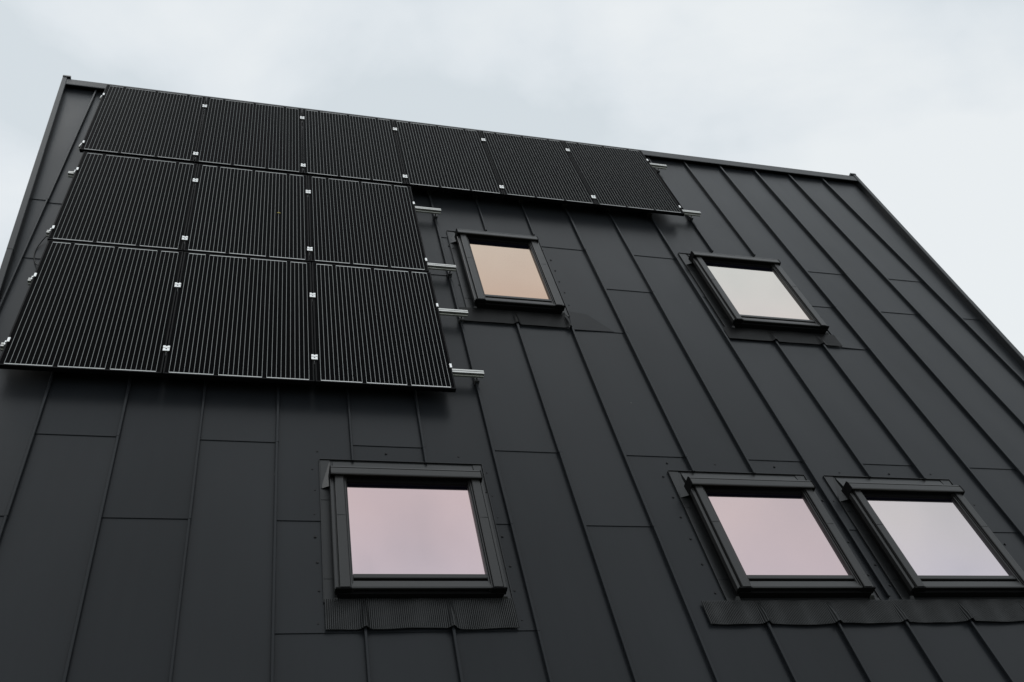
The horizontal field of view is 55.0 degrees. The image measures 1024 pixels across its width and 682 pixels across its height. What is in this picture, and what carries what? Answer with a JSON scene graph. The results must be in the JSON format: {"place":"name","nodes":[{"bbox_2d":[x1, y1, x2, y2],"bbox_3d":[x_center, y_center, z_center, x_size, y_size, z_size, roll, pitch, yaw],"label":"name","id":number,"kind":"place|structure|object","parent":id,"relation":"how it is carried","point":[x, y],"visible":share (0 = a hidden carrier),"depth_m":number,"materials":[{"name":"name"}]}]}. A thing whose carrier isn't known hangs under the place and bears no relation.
{"place":"outdoors","nodes":[
{"label":"outdoors","id":0,"kind":"place"},
{"bbox_2d":[0,0,1023,355],"label":"sky","id":1,"kind":"structure","parent":0,"point":[922,101],"materials":[{"name":"white"}]},
{"label":"ground","id":2,"kind":"structure","parent":0,"visible":0},
{"bbox_2d":[0,75,1023,681],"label":"house","id":3,"kind":"structure","parent":2,"relation":"on","point":[756,423],"depth_m":6.61,"materials":[{"name":"metal"}]},
{"bbox_2d":[33,236,45,264],"bbox_3d":[-3.628,-0.713,7.707,0.224,0.607,0.085,4,-56,-15],"label":"solar cable","id":4,"kind":"object","parent":3,"relation":"on","point":[36,249],"visible":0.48,"depth_m":7.74,"materials":[{"name":"black rubber"}]},
{"bbox_2d":[0,337,483,384],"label":"mounting rail","id":5,"kind":"object","parent":3,"relation":"attached to","point":[475,375],"visible":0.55,"depth_m":7.36,"materials":[{"name":"metal"}]},
{"bbox_2d":[28,273,467,323],"bbox_3d":[-1.961,-0.327,7.661,3.310,0.060,0.154,4,-56,-15],"label":"mounting rail","id":6,"kind":"object","parent":3,"relation":"attached to","point":[460,314],"visible":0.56,"depth_m":8.03,"materials":[{"name":"metal"}]},
{"bbox_2d":[0,240,182,376],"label":"solar module","id":7,"kind":"object","parent":6,"relation":"attached to","point":[95,308],"visible":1,"depth_m":6.99,"materials":[{"name":"black glass"}]},
{"bbox_2d":[163,252,314,384],"bbox_3d":[-2.004,-0.205,7.374,0.999,1.644,0.035,4,-56,-15],"label":"solar module","id":8,"kind":"object","parent":6,"relation":"attached to","point":[241,318],"visible":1,"depth_m":7.25,"materials":[{"name":"black glass"}]},
{"bbox_2d":[312,262,455,391],"bbox_3d":[-1.034,-0.140,7.636,0.999,1.644,0.035,4,-56,-15],"label":"solar module","id":9,"kind":"object","parent":6,"relation":"attached to","point":[380,328],"visible":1,"depth_m":7.52,"materials":[{"name":"black glass"}]},
{"bbox_2d":[46,225,455,277],"bbox_3d":[-2.099,-0.744,8.251,3.321,0.060,0.155,4,-56,-15],"label":"mounting rail","id":10,"kind":"object","parent":3,"relation":"attached to","point":[448,268],"visible":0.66,"depth_m":8.62,"materials":[{"name":"metal"}]},
{"bbox_2d":[68,167,440,219],"bbox_3d":[-2.306,-1.361,9.122,3.347,0.060,0.154,4,-56,-15],"label":"mounting rail","id":11,"kind":"object","parent":3,"relation":"attached to","point":[434,211],"visible":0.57,"depth_m":9.49,"materials":[{"name":"metal"}]},
{"bbox_2d":[47,152,197,251],"bbox_3d":[-3.284,-1.216,8.450,0.999,1.644,0.037,4,-56,-15],"label":"solar module","id":12,"kind":"object","parent":11,"relation":"attached to","point":[123,201],"visible":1,"depth_m":8.35,"materials":[{"name":"black glass"}]},
{"bbox_2d":[183,164,309,261],"bbox_3d":[-2.314,-1.151,8.712,0.999,1.644,0.037,4,-56,-15],"label":"solar module","id":13,"kind":"object","parent":11,"relation":"attached to","point":[233,211],"visible":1,"depth_m":8.62,"materials":[{"name":"black glass"}]},
{"bbox_2d":[308,175,428,271],"bbox_3d":[-1.343,-1.086,8.975,0.999,1.644,0.037,4,-56,-15],"label":"solar module","id":14,"kind":"object","parent":11,"relation":"attached to","point":[362,223],"visible":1,"depth_m":8.88,"materials":[{"name":"black glass"}]},
{"bbox_2d":[100,93,666,172],"bbox_3d":[-1.198,-2.278,10.944,6.315,0.060,0.154,4,-56,-15],"label":"mounting rail","id":15,"kind":"object","parent":3,"relation":"attached to","point":[658,166],"visible":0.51,"depth_m":11.71,"materials":[{"name":"metal"}]},
{"bbox_2d":[80,85,205,162],"bbox_3d":[-3.628,-2.179,9.801,0.999,1.644,0.035,4,-56,-15],"label":"solar module","id":16,"kind":"object","parent":15,"relation":"attached to","point":[141,123],"visible":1,"depth_m":9.71,"materials":[{"name":"black glass"}]},
{"bbox_2d":[195,97,302,174],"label":"solar module","id":17,"kind":"object","parent":15,"relation":"attached to","point":[248,135],"visible":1,"depth_m":9.97,"materials":[{"name":"black glass"}]},
{"bbox_2d":[302,109,405,185],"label":"solar module","id":18,"kind":"object","parent":15,"relation":"attached to","point":[349,147],"visible":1,"depth_m":10.23,"materials":[{"name":"black glass"}]},
{"bbox_2d":[393,120,503,196],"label":"solar module","id":19,"kind":"object","parent":15,"relation":"attached to","point":[442,158],"visible":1,"depth_m":10.48,"materials":[{"name":"black glass"}]},
{"bbox_2d":[480,131,595,206],"bbox_3d":[0.254,-1.919,10.850,0.999,1.644,0.035,4,-56,-15],"label":"solar module","id":20,"kind":"object","parent":15,"relation":"attached to","point":[534,168],"visible":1,"depth_m":10.75,"materials":[{"name":"black glass"}]},
{"bbox_2d":[562,141,684,215],"bbox_3d":[1.224,-1.855,11.113,0.999,1.644,0.035,4,-56,-15],"label":"solar module","id":21,"kind":"object","parent":15,"relation":"attached to","point":[621,178],"visible":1,"depth_m":11.01,"materials":[{"name":"black glass"}]},
{"bbox_2d":[79,140,700,220],"bbox_3d":[-0.983,-1.592,9.970,6.319,0.060,0.154,4,-56,-15],"label":"mounting rail","id":22,"kind":"object","parent":3,"relation":"attached to","point":[690,213],"visible":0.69,"depth_m":10.44,"materials":[{"name":"metal"}]},
{"bbox_2d":[311,450,523,629],"bbox_3d":[-0.607,1.128,5.976,1.184,1.490,0.132,4,-56,-15],"label":"roof window","id":23,"kind":"structure","parent":3,"relation":"in","point":[405,544],"depth_m":5.82,"materials":[{"name":"black metal"}]},
{"bbox_2d":[446,228,613,331],"bbox_3d":[0.106,-0.609,8.911,1.348,1.581,0.132,4,-56,-15],"label":"roof window","id":24,"kind":"structure","parent":3,"relation":"in","point":[503,277],"depth_m":8.71,"materials":[{"name":"black metal"}]},
{"bbox_2d":[678,251,864,349],"bbox_3d":[2.481,-0.455,9.560,1.395,1.566,0.132,4,-56,-15],"label":"roof window","id":25,"kind":"structure","parent":3,"relation":"in","point":[753,298],"depth_m":9.40,"materials":[{"name":"black metal"}]},
{"bbox_2d":[662,462,1023,624],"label":"roof window","id":26,"kind":"structure","parent":3,"relation":"in","point":[775,554],"depth_m":6.43,"materials":[{"name":"black metal"}]},
{"bbox_2d":[823,472,1023,599],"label":"roof window","id":27,"kind":"structure","parent":3,"relation":"in","point":[929,542],"depth_m":6.89,"materials":[{"name":"black metal"}]}
]}

